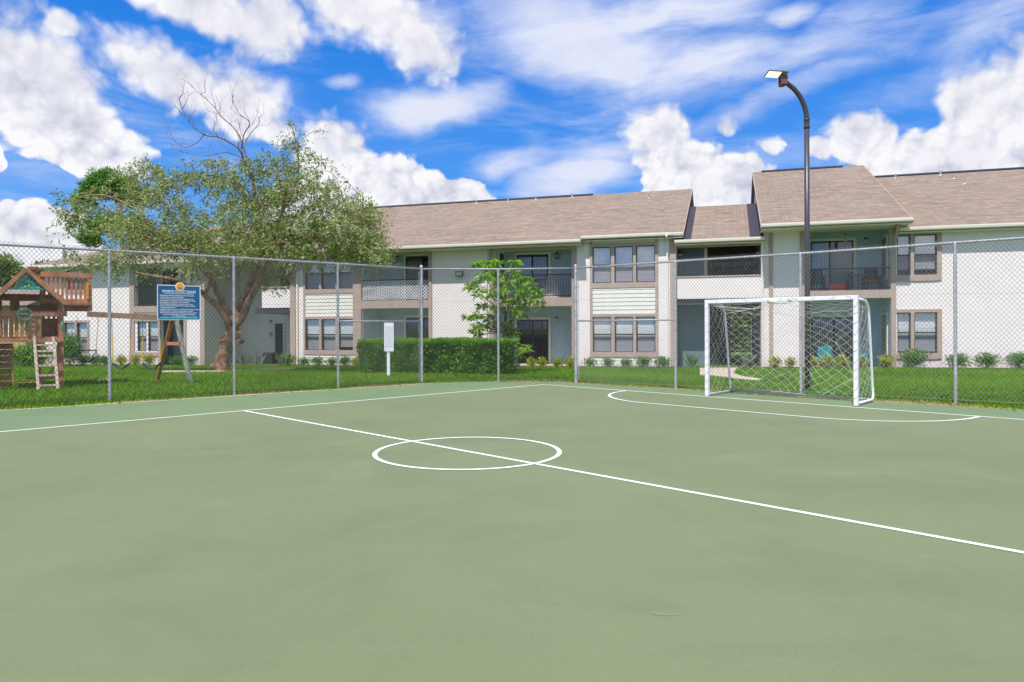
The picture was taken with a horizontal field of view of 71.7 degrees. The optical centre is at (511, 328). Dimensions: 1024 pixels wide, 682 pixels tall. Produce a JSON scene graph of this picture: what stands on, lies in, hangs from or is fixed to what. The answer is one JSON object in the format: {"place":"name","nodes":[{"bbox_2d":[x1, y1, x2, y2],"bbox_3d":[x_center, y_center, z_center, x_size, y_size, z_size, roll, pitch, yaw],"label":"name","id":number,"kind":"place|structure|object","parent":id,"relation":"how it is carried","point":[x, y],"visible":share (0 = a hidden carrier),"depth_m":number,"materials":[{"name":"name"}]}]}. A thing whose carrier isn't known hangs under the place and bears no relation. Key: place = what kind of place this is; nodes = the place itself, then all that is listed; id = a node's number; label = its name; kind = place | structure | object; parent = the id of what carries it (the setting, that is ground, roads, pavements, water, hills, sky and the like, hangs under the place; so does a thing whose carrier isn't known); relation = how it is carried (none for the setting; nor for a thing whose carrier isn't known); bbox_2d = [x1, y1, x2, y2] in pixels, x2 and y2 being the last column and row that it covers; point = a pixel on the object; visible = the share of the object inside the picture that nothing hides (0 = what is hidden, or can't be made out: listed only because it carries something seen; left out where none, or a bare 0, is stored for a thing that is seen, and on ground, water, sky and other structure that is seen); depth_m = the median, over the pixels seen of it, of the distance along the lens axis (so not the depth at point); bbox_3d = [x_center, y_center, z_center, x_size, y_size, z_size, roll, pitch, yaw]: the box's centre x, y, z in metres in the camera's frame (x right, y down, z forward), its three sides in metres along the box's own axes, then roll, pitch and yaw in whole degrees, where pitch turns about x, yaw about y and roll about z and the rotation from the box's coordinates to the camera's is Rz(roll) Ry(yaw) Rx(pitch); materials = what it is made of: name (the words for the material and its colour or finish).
{"place":"outdoors","nodes":[
{"label":"outdoors","id":0,"kind":"place"},
{"bbox_2d":[162,368,293,372],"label":"path","id":1,"kind":"structure","parent":0,"point":[169,371],"depth_m":25.06,"materials":[{"name":"concrete"}]},
{"bbox_2d":[263,352,278,363],"bbox_3d":[-12.189,1.508,35.810,0.560,0.570,0.560,0,0,17],"label":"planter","id":2,"kind":"object","parent":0,"point":[269,358],"visible":0.83,"depth_m":35.56,"materials":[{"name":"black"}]},
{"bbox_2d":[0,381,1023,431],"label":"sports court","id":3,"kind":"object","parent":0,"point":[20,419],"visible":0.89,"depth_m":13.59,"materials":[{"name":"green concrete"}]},
{"bbox_2d":[0,383,427,410],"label":"court rim","id":4,"kind":"object","parent":3,"relation":"on","point":[193,398],"visible":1,"depth_m":14.78,"materials":[{"name":"paint"}]},
{"bbox_2d":[422,266,574,381],"bbox_3d":[-0.358,-0.036,19.099,4.145,3.274,0.273,0,0,1],"label":"chain link fence","id":5,"kind":"object","parent":3,"relation":"on","point":[498,315],"visible":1,"depth_m":19.08,"materials":[{"name":"metal"}]},
{"bbox_2d":[0,385,1023,681],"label":"court surface","id":6,"kind":"object","parent":3,"relation":"attached to","point":[238,547],"depth_m":4.73,"materials":[{"name":"green concrete"}]},
{"bbox_2d":[372,437,561,469],"bbox_3d":[-0.518,1.442,8.307,2.199,0.001,2.199,0,0,0],"label":"circle line","id":7,"kind":"object","parent":6,"relation":"on","point":[376,457],"visible":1,"depth_m":7.93,"materials":[{"name":"paint"}]},
{"bbox_2d":[0,384,1023,552],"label":"court lines","id":8,"kind":"object","parent":6,"relation":"on","point":[980,544],"visible":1,"depth_m":6.78,"materials":[{"name":"paint"}]},
{"bbox_2d":[608,391,980,420],"bbox_3d":[4.367,1.425,13.113,1.959,0.001,6.945,0,0,-45],"label":"goal area line","id":9,"kind":"object","parent":6,"relation":"on","point":[781,414],"visible":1,"depth_m":11.77,"materials":[{"name":"paint"}]},
{"bbox_2d":[704,295,874,405],"bbox_3d":[5.560,0.406,14.322,3.038,2.024,1.175,0,0,43],"label":"soccer goal","id":10,"kind":"object","parent":3,"relation":"on","point":[856,339],"visible":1,"depth_m":14.18,"materials":[{"name":"white paint"}]},
{"bbox_2d":[0,351,1023,409],"bbox_3d":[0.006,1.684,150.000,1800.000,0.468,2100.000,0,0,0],"label":"lawn","id":11,"kind":"structure","parent":0,"point":[733,359],"depth_m":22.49,"materials":[{"name":"plant"}]},
{"bbox_2d":[0,251,25,286],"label":"broadleaf tree","id":12,"kind":"object","parent":11,"relation":"on","point":[5,279],"visible":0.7,"depth_m":59.41,"materials":[{"name":"green plant"}]},
{"bbox_2d":[0,287,44,355],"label":"house","id":13,"kind":"structure","parent":11,"relation":"on","point":[4,304],"depth_m":48.00,"materials":[{"name":"white"}]},
{"bbox_2d":[0,343,56,365],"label":"bush","id":14,"kind":"object","parent":11,"relation":"on","point":[27,353],"visible":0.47,"depth_m":35.89,"materials":[{"name":"green plant"}]},
{"bbox_2d":[17,259,48,286],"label":"broadleaf tree","id":15,"kind":"object","parent":11,"relation":"on","point":[39,270],"visible":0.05,"depth_m":57.08,"materials":[{"name":"green plant"}]},
{"bbox_2d":[52,332,84,365],"bbox_3d":[-22.135,1.057,35.416,1.476,1.814,1.442,0,0,0],"label":"bush","id":16,"kind":"object","parent":11,"relation":"on","point":[74,344],"visible":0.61,"depth_m":35.27,"materials":[{"name":"green plant"}]},
{"bbox_2d":[0,266,192,388],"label":"playset","id":17,"kind":"object","parent":11,"relation":"on","point":[17,313],"visible":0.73,"depth_m":18.08,"materials":[{"name":"brown wood"}]},
{"bbox_2d":[76,316,98,360],"bbox_3d":[-11.143,0.269,18.600,0.587,1.168,0.032,0,0,0],"label":"trapeze bar","id":18,"kind":"object","parent":17,"relation":"hanging from","point":[87,350],"visible":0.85,"depth_m":18.59,"materials":[{"name":"grey metal"}]},
{"bbox_2d":[111,319,131,368],"bbox_3d":[-10.251,0.395,18.600,0.530,1.351,0.140,0,0,0],"label":"belt swing","id":19,"kind":"object","parent":17,"relation":"hanging from","point":[127,364],"visible":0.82,"depth_m":18.59,"materials":[{"name":"blue"}]},
{"bbox_2d":[141,319,161,368],"bbox_3d":[-9.467,0.395,18.600,0.486,1.351,0.140,0,0,0],"label":"belt swing","id":20,"kind":"object","parent":17,"relation":"hanging from","point":[146,366],"visible":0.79,"depth_m":18.59,"materials":[{"name":"blue"}]},
{"bbox_2d":[69,165,153,247],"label":"broadleaf tree","id":21,"kind":"object","parent":11,"relation":"on","point":[92,179],"visible":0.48,"depth_m":61.52,"materials":[{"name":"green plant"}]},
{"bbox_2d":[25,225,271,364],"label":"apartment building","id":22,"kind":"structure","parent":11,"relation":"on","point":[83,325],"depth_m":36.38,"materials":[{"name":"white paint"}]},
{"bbox_2d":[65,323,73,338],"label":"window","id":23,"kind":"structure","parent":22,"relation":"in","point":[68,324],"depth_m":37.49,"materials":[{"name":"grey glass"}]},
{"bbox_2d":[67,270,83,289],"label":"window","id":24,"kind":"structure","parent":22,"relation":"in","point":[68,270],"depth_m":37.39,"materials":[{"name":"glass"}]},
{"bbox_2d":[78,323,86,352],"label":"window","id":25,"kind":"structure","parent":22,"relation":"in","point":[83,326],"depth_m":37.20,"materials":[{"name":"grey glass"}]},
{"bbox_2d":[138,322,151,350],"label":"window","id":26,"kind":"structure","parent":22,"relation":"in","point":[144,323],"depth_m":36.07,"materials":[{"name":"grey glass"}]},
{"bbox_2d":[148,322,157,350],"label":"window","id":27,"kind":"structure","parent":22,"relation":"in","point":[153,326],"depth_m":35.87,"materials":[{"name":"grey glass"}]},
{"bbox_2d":[168,327,172,362],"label":"door","id":28,"kind":"structure","parent":22,"relation":"in","point":[170,353],"depth_m":37.31,"materials":[{"name":"brown metal"}]},
{"bbox_2d":[162,268,179,284],"bbox_3d":[-17.968,-2.205,37.304,1.185,2.160,0.048,0,0,17],"label":"sliding door","id":29,"kind":"structure","parent":22,"relation":"in","point":[174,274],"depth_m":37.32,"materials":[{"name":"glass"}]},
{"bbox_2d":[0,241,423,404],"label":"chain link fence","id":30,"kind":"object","parent":11,"relation":"on","point":[161,253],"visible":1,"depth_m":15.45,"materials":[{"name":"metal"}]},
{"bbox_2d":[157,282,201,319],"bbox_3d":[-7.077,-0.577,15.104,0.892,0.801,0.020,0,0,-38],"label":"rules sign","id":31,"kind":"object","parent":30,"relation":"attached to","point":[179,301],"visible":1,"depth_m":15.09,"materials":[{"name":"blue metal"}]},
{"bbox_2d":[41,69,400,370],"bbox_3d":[-10.298,-3.978,25.470,12.790,11.713,6.633,0,0,0],"label":"spreading tree","id":32,"kind":"object","parent":11,"relation":"on","point":[365,250],"visible":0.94,"depth_m":24.93,"materials":[{"name":"green plant"}]},
{"bbox_2d":[204,232,305,362],"bbox_3d":[-11.391,-1.602,38.580,4.845,7.584,10.230,0,0,17],"label":"breezeway","id":33,"kind":"object","parent":11,"relation":"on","point":[247,330],"visible":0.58,"depth_m":36.73,"materials":[{"name":"white paint"}]},
{"bbox_2d":[273,321,284,362],"bbox_3d":[-12.030,0.715,36.561,0.727,2.154,0.068,0,0,17],"label":"door","id":34,"kind":"structure","parent":33,"relation":"in","point":[280,324],"depth_m":36.56,"materials":[{"name":"black metal"}]},
{"bbox_2d":[198,365,352,365],"bbox_3d":[-10.927,1.740,33.140,8.840,0.080,0.730,0,0,17],"label":"planting bed","id":35,"kind":"object","parent":11,"relation":"on","point":[282,365],"visible":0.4,"depth_m":33.02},
{"bbox_2d":[275,353,297,365],"bbox_3d":[-10.414,1.477,32.812,1.062,0.688,0.924,0,0,0],"label":"shrub","id":36,"kind":"object","parent":35,"relation":"on","point":[289,358],"visible":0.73,"depth_m":32.72,"materials":[{"name":"green plant"}]},
{"bbox_2d":[298,356,311,365],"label":"shrub","id":37,"kind":"object","parent":35,"relation":"on","point":[304,361],"visible":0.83,"depth_m":32.47,"materials":[{"name":"green plant"}]},
{"bbox_2d":[310,356,325,365],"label":"shrub","id":38,"kind":"object","parent":35,"relation":"on","point":[315,361],"visible":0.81,"depth_m":32.26,"materials":[{"name":"green plant"}]},
{"bbox_2d":[336,356,351,366],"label":"shrub","id":39,"kind":"object","parent":35,"relation":"on","point":[342,362],"visible":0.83,"depth_m":31.86,"materials":[{"name":"green plant"}]},
{"bbox_2d":[384,323,393,375],"bbox_3d":[-3.806,0.806,21.970,0.295,1.955,0.128,0,0,0],"label":"sign post","id":40,"kind":"object","parent":11,"relation":"on","point":[390,340],"visible":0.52,"depth_m":21.91,"materials":[{"name":"white metal"}]},
{"bbox_2d":[274,189,693,365],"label":"apartment building","id":41,"kind":"structure","parent":11,"relation":"on","point":[579,230],"depth_m":31.27,"materials":[{"name":"white paint"}]},
{"bbox_2d":[306,258,318,288],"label":"window","id":42,"kind":"structure","parent":41,"relation":"in","point":[311,285],"depth_m":33.18,"materials":[{"name":"grey glass"}]},
{"bbox_2d":[306,319,318,349],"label":"window","id":43,"kind":"structure","parent":41,"relation":"in","point":[316,324],"depth_m":33.17,"materials":[{"name":"grey glass"}]},
{"bbox_2d":[322,258,334,288],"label":"window","id":44,"kind":"structure","parent":41,"relation":"in","point":[333,274],"depth_m":32.92,"materials":[{"name":"grey glass"}]},
{"bbox_2d":[322,319,334,349],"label":"window","id":45,"kind":"structure","parent":41,"relation":"in","point":[327,322],"depth_m":32.93,"materials":[{"name":"grey glass"}]},
{"bbox_2d":[339,258,352,288],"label":"window","id":46,"kind":"structure","parent":41,"relation":"in","point":[347,278],"depth_m":32.68,"materials":[{"name":"grey glass"}]},
{"bbox_2d":[339,319,352,349],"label":"window","id":47,"kind":"structure","parent":41,"relation":"in","point":[350,324],"depth_m":32.66,"materials":[{"name":"grey glass"}]},
{"bbox_2d":[404,254,427,299],"bbox_3d":[-4.148,-2.377,33.079,1.970,2.190,0.048,0,0,17],"label":"sliding door","id":48,"kind":"structure","parent":41,"relation":"in","point":[417,260],"depth_m":33.21,"materials":[{"name":"black glass"}]},
{"bbox_2d":[404,315,427,337],"bbox_3d":[-4.138,0.489,33.079,1.970,2.190,0.048,0,0,17],"label":"sliding door","id":49,"kind":"structure","parent":41,"relation":"in","point":[417,335],"depth_m":33.23,"materials":[{"name":"grey glass"}]},
{"bbox_2d":[498,251,503,295],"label":"side door","id":50,"kind":"structure","parent":41,"relation":"in","point":[501,253],"depth_m":31.28,"materials":[{"name":"black metal"}]},
{"bbox_2d":[515,252,550,297],"bbox_3d":[0.918,-2.341,31.531,1.659,2.082,0.048,0,0,17],"label":"sliding door","id":51,"kind":"structure","parent":41,"relation":"in","point":[529,259],"depth_m":31.51,"materials":[{"name":"black glass"}]},
{"bbox_2d":[515,317,550,363],"bbox_3d":[0.928,0.538,31.531,1.659,2.057,0.048,0,0,17],"label":"sliding door","id":52,"kind":"structure","parent":41,"relation":"in","point":[522,329],"depth_m":31.51,"materials":[{"name":"black glass"}]},
{"bbox_2d":[542,277,560,297],"bbox_3d":[1.703,-1.733,30.331,0.841,0.900,0.720,0,0,17],"label":"covered chair","id":53,"kind":"object","parent":41,"relation":"on","point":[553,282],"visible":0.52,"depth_m":30.07,"materials":[{"name":"beige fabric"}]},
{"bbox_2d":[593,247,610,282],"bbox_3d":[3.734,-2.593,29.227,0.809,1.515,0.312,0,0,17],"label":"window","id":54,"kind":"structure","parent":41,"relation":"in","point":[601,255],"depth_m":29.20,"materials":[{"name":"grey glass"}]},
{"bbox_2d":[593,317,610,351],"bbox_3d":[3.744,0.254,29.227,0.809,1.481,0.312,0,0,17],"label":"window","id":55,"kind":"structure","parent":41,"relation":"in","point":[607,325],"depth_m":29.19,"materials":[{"name":"grey glass"}]},
{"bbox_2d":[615,246,632,282],"bbox_3d":[4.594,-2.596,28.964,0.793,1.515,0.312,0,0,17],"label":"window","id":56,"kind":"structure","parent":41,"relation":"in","point":[624,254],"depth_m":28.94,"materials":[{"name":"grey glass"}]},
{"bbox_2d":[615,317,632,351],"bbox_3d":[4.604,0.251,28.964,0.793,1.481,0.312,0,0,17],"label":"window","id":57,"kind":"structure","parent":41,"relation":"in","point":[630,323],"depth_m":28.93,"materials":[{"name":"grey glass"}]},
{"bbox_2d":[636,245,654,281],"bbox_3d":[5.431,-2.598,28.709,0.805,1.515,0.312,0,0,17],"label":"window","id":58,"kind":"structure","parent":41,"relation":"in","point":[646,253],"depth_m":28.68,"materials":[{"name":"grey glass"}]},
{"bbox_2d":[636,316,654,351],"bbox_3d":[5.441,0.249,28.709,0.805,1.481,0.312,0,0,17],"label":"window","id":59,"kind":"structure","parent":41,"relation":"in","point":[647,323],"depth_m":28.68,"materials":[{"name":"grey glass"}]},
{"bbox_2d":[461,259,546,359],"bbox_3d":[-0.334,-0.513,25.018,3.023,4.008,2.138,0,0,21],"label":"young tree","id":60,"kind":"object","parent":11,"relation":"on","point":[492,263],"visible":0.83,"depth_m":25.04,"materials":[{"name":"green plant"}]},
{"bbox_2d":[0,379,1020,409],"bbox_3d":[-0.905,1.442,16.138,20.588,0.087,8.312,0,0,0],"label":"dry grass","id":61,"kind":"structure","parent":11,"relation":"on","point":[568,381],"depth_m":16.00,"materials":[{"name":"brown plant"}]},
{"bbox_2d":[516,366,699,366],"bbox_3d":[3.638,1.552,28.661,7.647,0.069,0.780,0,0,17],"label":"planting bed","id":62,"kind":"object","parent":11,"relation":"on","point":[625,366],"visible":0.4,"depth_m":28.41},
{"bbox_2d":[582,357,597,366],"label":"shrub","id":63,"kind":"object","parent":62,"relation":"on","point":[589,361],"visible":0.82,"depth_m":28.59,"materials":[{"name":"green plant"}]},
{"bbox_2d":[601,357,615,366],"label":"shrub","id":64,"kind":"object","parent":62,"relation":"on","point":[608,362],"visible":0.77,"depth_m":28.35,"materials":[{"name":"green plant"}]},
{"bbox_2d":[620,358,635,366],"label":"shrub","id":65,"kind":"object","parent":62,"relation":"on","point":[627,364],"visible":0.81,"depth_m":28.16,"materials":[{"name":"green plant"}]},
{"bbox_2d":[635,355,653,366],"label":"shrub","id":66,"kind":"object","parent":62,"relation":"on","point":[642,362],"visible":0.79,"depth_m":27.96,"materials":[{"name":"green plant"}]},
{"bbox_2d":[653,356,671,367],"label":"shrub","id":67,"kind":"object","parent":62,"relation":"on","point":[662,361],"visible":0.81,"depth_m":27.76,"materials":[{"name":"green plant"}]},
{"bbox_2d":[683,350,702,366],"bbox_3d":[7.054,1.137,27.699,0.683,0.802,0.853,0,0,-20],"label":"spiky plant","id":68,"kind":"object","parent":62,"relation":"on","point":[693,360],"visible":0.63,"depth_m":27.65,"materials":[{"name":"green plant"}]},
{"bbox_2d":[674,203,764,366],"bbox_3d":[9.856,-1.743,32.058,4.175,7.718,10.280,0,0,17],"label":"breezeway","id":69,"kind":"object","parent":11,"relation":"on","point":[721,230],"visible":0.77,"depth_m":29.17,"materials":[{"name":"white paint"}]},
{"bbox_2d":[731,313,751,351],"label":"broadleaf tree","id":70,"kind":"object","parent":11,"relation":"on","point":[739,333],"visible":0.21,"depth_m":45.01,"materials":[{"name":"green plant"}]},
{"bbox_2d":[764,69,810,390],"bbox_3d":[6.189,-2.053,15.815,1.005,7.363,0.298,0,0,0],"label":"light pole","id":71,"kind":"object","parent":11,"relation":"on","point":[782,76],"visible":0.99,"depth_m":15.85,"materials":[{"name":"metal"}]},
{"bbox_2d":[574,234,1023,403],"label":"chain link fence","id":72,"kind":"object","parent":11,"relation":"on","point":[800,345],"visible":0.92,"depth_m":15.23,"materials":[{"name":"metal"}]},
{"bbox_2d":[745,367,1013,368],"bbox_3d":[15.055,1.415,25.065,12.936,0.095,0.980,0,0,17],"label":"planting bed","id":73,"kind":"object","parent":11,"relation":"on","point":[866,367],"visible":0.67,"depth_m":25.87,"materials":[{"name":"brown soil"}]},
{"bbox_2d":[740,352,755,366],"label":"spiky plant","id":74,"kind":"object","parent":73,"relation":"on","point":[748,361],"visible":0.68,"depth_m":26.88,"materials":[{"name":"green plant"}]},
{"bbox_2d":[768,355,781,366],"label":"yellow shrub","id":75,"kind":"object","parent":73,"relation":"on","point":[775,360],"visible":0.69,"depth_m":26.39,"materials":[{"name":"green plant"}]},
{"bbox_2d":[820,354,836,367],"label":"yellow shrub","id":76,"kind":"object","parent":73,"relation":"on","point":[828,359],"visible":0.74,"depth_m":25.84,"materials":[{"name":"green plant"}]},
{"bbox_2d":[834,353,850,367],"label":"yellow shrub","id":77,"kind":"object","parent":73,"relation":"on","point":[841,362],"visible":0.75,"depth_m":25.73,"materials":[{"name":"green plant"}]},
{"bbox_2d":[877,353,895,367],"bbox_3d":[13.402,1.170,25.380,0.659,0.676,0.648,0,0,0],"label":"yellow shrub","id":78,"kind":"object","parent":73,"relation":"on","point":[887,360],"visible":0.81,"depth_m":25.31,"materials":[{"name":"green plant"}]},
{"bbox_2d":[894,347,931,367],"bbox_3d":[14.286,1.079,25.212,1.262,0.840,1.076,0,0,0],"label":"shrub","id":79,"kind":"object","parent":73,"relation":"on","point":[908,358],"visible":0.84,"depth_m":25.15,"materials":[{"name":"green plant"}]},
{"bbox_2d":[944,352,972,367],"bbox_3d":[15.639,1.145,24.867,0.970,0.672,0.906,0,0,0],"label":"shrub","id":80,"kind":"object","parent":73,"relation":"on","point":[958,359],"visible":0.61,"depth_m":24.74,"materials":[{"name":"green plant"}]},
{"bbox_2d":[972,352,1003,368],"bbox_3d":[16.459,1.146,24.610,1.012,0.702,0.834,0,0,17],"label":"shrub","id":81,"kind":"object","parent":73,"relation":"on","point":[985,358],"visible":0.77,"depth_m":24.48,"materials":[{"name":"green plant"}]},
{"bbox_2d":[1003,351,1023,368],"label":"shrub","id":82,"kind":"object","parent":73,"relation":"on","point":[1017,364],"visible":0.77,"depth_m":24.23,"materials":[{"name":"green plant"}]},
{"bbox_2d":[751,165,1023,367],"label":"apartment building","id":83,"kind":"structure","parent":11,"relation":"on","point":[862,206],"depth_m":26.77,"materials":[{"name":"white paint"}]},
{"bbox_2d":[811,270,825,290],"bbox_3d":[11.864,-1.871,27.601,0.620,0.900,0.530,0,0,17],"label":"balcony chair","id":84,"kind":"object","parent":83,"relation":"on","point":[823,281],"visible":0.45,"depth_m":27.76,"materials":[{"name":"black"}]},
{"bbox_2d":[816,346,834,365],"bbox_3d":[12.043,1.144,27.183,0.620,0.900,0.530,0,0,17],"label":"patio chair","id":85,"kind":"object","parent":83,"relation":"on","point":[826,349],"visible":0.4,"depth_m":27.37,"materials":[{"name":"teal plastic"}]},
{"bbox_2d":[810,237,856,290],"bbox_3d":[12.626,-2.492,27.952,1.770,2.117,0.048,0,0,17],"label":"sliding door","id":86,"kind":"structure","parent":83,"relation":"in","point":[832,243],"depth_m":27.95,"materials":[{"name":"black glass"}]},
{"bbox_2d":[810,314,860,365],"bbox_3d":[12.710,0.478,27.930,1.922,2.054,0.048,0,0,17],"label":"sliding door","id":87,"kind":"structure","parent":83,"relation":"in","point":[813,332],"depth_m":27.93,"materials":[{"name":"grey glass"}]},
{"bbox_2d":[862,268,881,289],"bbox_3d":[13.737,-1.841,27.028,0.620,0.900,0.530,0,0,17],"label":"balcony chair","id":88,"kind":"object","parent":83,"relation":"on","point":[869,277],"visible":0.5,"depth_m":27.19,"materials":[{"name":"black metal"}]},
{"bbox_2d":[881,234,887,280],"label":"side window","id":89,"kind":"structure","parent":83,"relation":"in","point":[884,239],"depth_m":26.73,"materials":[{"name":"grey glass"}]},
{"bbox_2d":[882,312,887,356],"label":"side window","id":90,"kind":"structure","parent":83,"relation":"in","point":[885,325],"depth_m":26.71,"materials":[{"name":"grey glass"}]},
{"bbox_2d":[897,235,909,274],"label":"window","id":91,"kind":"structure","parent":83,"relation":"in","point":[902,239],"depth_m":25.95,"materials":[{"name":"glass"}]},
{"bbox_2d":[897,312,910,352],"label":"window","id":92,"kind":"structure","parent":83,"relation":"in","point":[902,347],"depth_m":25.95,"materials":[{"name":"glass"}]},
{"bbox_2d":[914,234,936,274],"bbox_3d":[14.997,-2.664,25.783,0.780,1.495,0.312,0,0,17],"label":"window","id":93,"kind":"structure","parent":83,"relation":"in","point":[923,239],"depth_m":25.75,"materials":[{"name":"clear glass"}]},
{"bbox_2d":[914,312,936,352],"bbox_3d":[15.006,0.162,25.783,0.780,1.511,0.312,0,0,17],"label":"window","id":94,"kind":"structure","parent":83,"relation":"in","point":[932,343],"depth_m":25.75,"materials":[{"name":"grey glass"}]},
{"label":"planting bed","id":95,"kind":"structure","parent":11,"relation":"on","visible":0},
{"bbox_2d":[356,337,520,374],"bbox_3d":[-2.530,0.960,23.991,5.656,1.378,1.432,0,0,17],"label":"hedge","id":96,"kind":"object","parent":95,"relation":"on","point":[463,351],"visible":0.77,"depth_m":23.53,"materials":[{"name":"green plant"}]},
{"bbox_2d":[0,0,1023,266],"label":"sky","id":97,"kind":"structure","parent":0,"point":[418,101],"materials":[{"name":"blue"}]},
{"bbox_2d":[3,381,1022,410],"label":"dirt strip","id":98,"kind":"object","parent":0,"point":[548,381],"visible":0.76,"depth_m":14.73,"materials":[{"name":"brown soil"}]},
{"bbox_2d":[700,368,762,380],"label":"path","id":99,"kind":"structure","parent":0,"point":[716,373],"depth_m":22.56,"materials":[{"name":"concrete"}]},
{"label":"planting bed","id":100,"kind":"structure","parent":0,"visible":0},
{"bbox_2d":[86,354,100,365],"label":"shrub","id":101,"kind":"object","parent":100,"relation":"on","point":[91,360],"visible":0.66,"depth_m":36.03,"materials":[{"name":"green plant"}]},
{"bbox_2d":[115,355,126,365],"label":"yellow shrub","id":102,"kind":"object","parent":100,"relation":"on","point":[123,360],"visible":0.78,"depth_m":35.40,"materials":[{"name":"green plant"}]},
{"bbox_2d":[128,354,141,364],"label":"yellow shrub","id":103,"kind":"object","parent":100,"relation":"on","point":[136,358],"visible":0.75,"depth_m":35.11,"materials":[{"name":"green plant"}]},
{"bbox_2d":[141,353,155,365],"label":"yellow shrub","id":104,"kind":"object","parent":100,"relation":"on","point":[149,359],"visible":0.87,"depth_m":34.88,"materials":[{"name":"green plant"}]},
{"bbox_2d":[168,353,183,365],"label":"shrub","id":105,"kind":"object","parent":100,"relation":"on","point":[179,357],"visible":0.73,"depth_m":34.55,"materials":[{"name":"green plant"}]},
{"bbox_2d":[180,355,199,365],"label":"shrub","id":106,"kind":"object","parent":100,"relation":"on","point":[191,359],"visible":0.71,"depth_m":34.38,"materials":[{"name":"green plant"}]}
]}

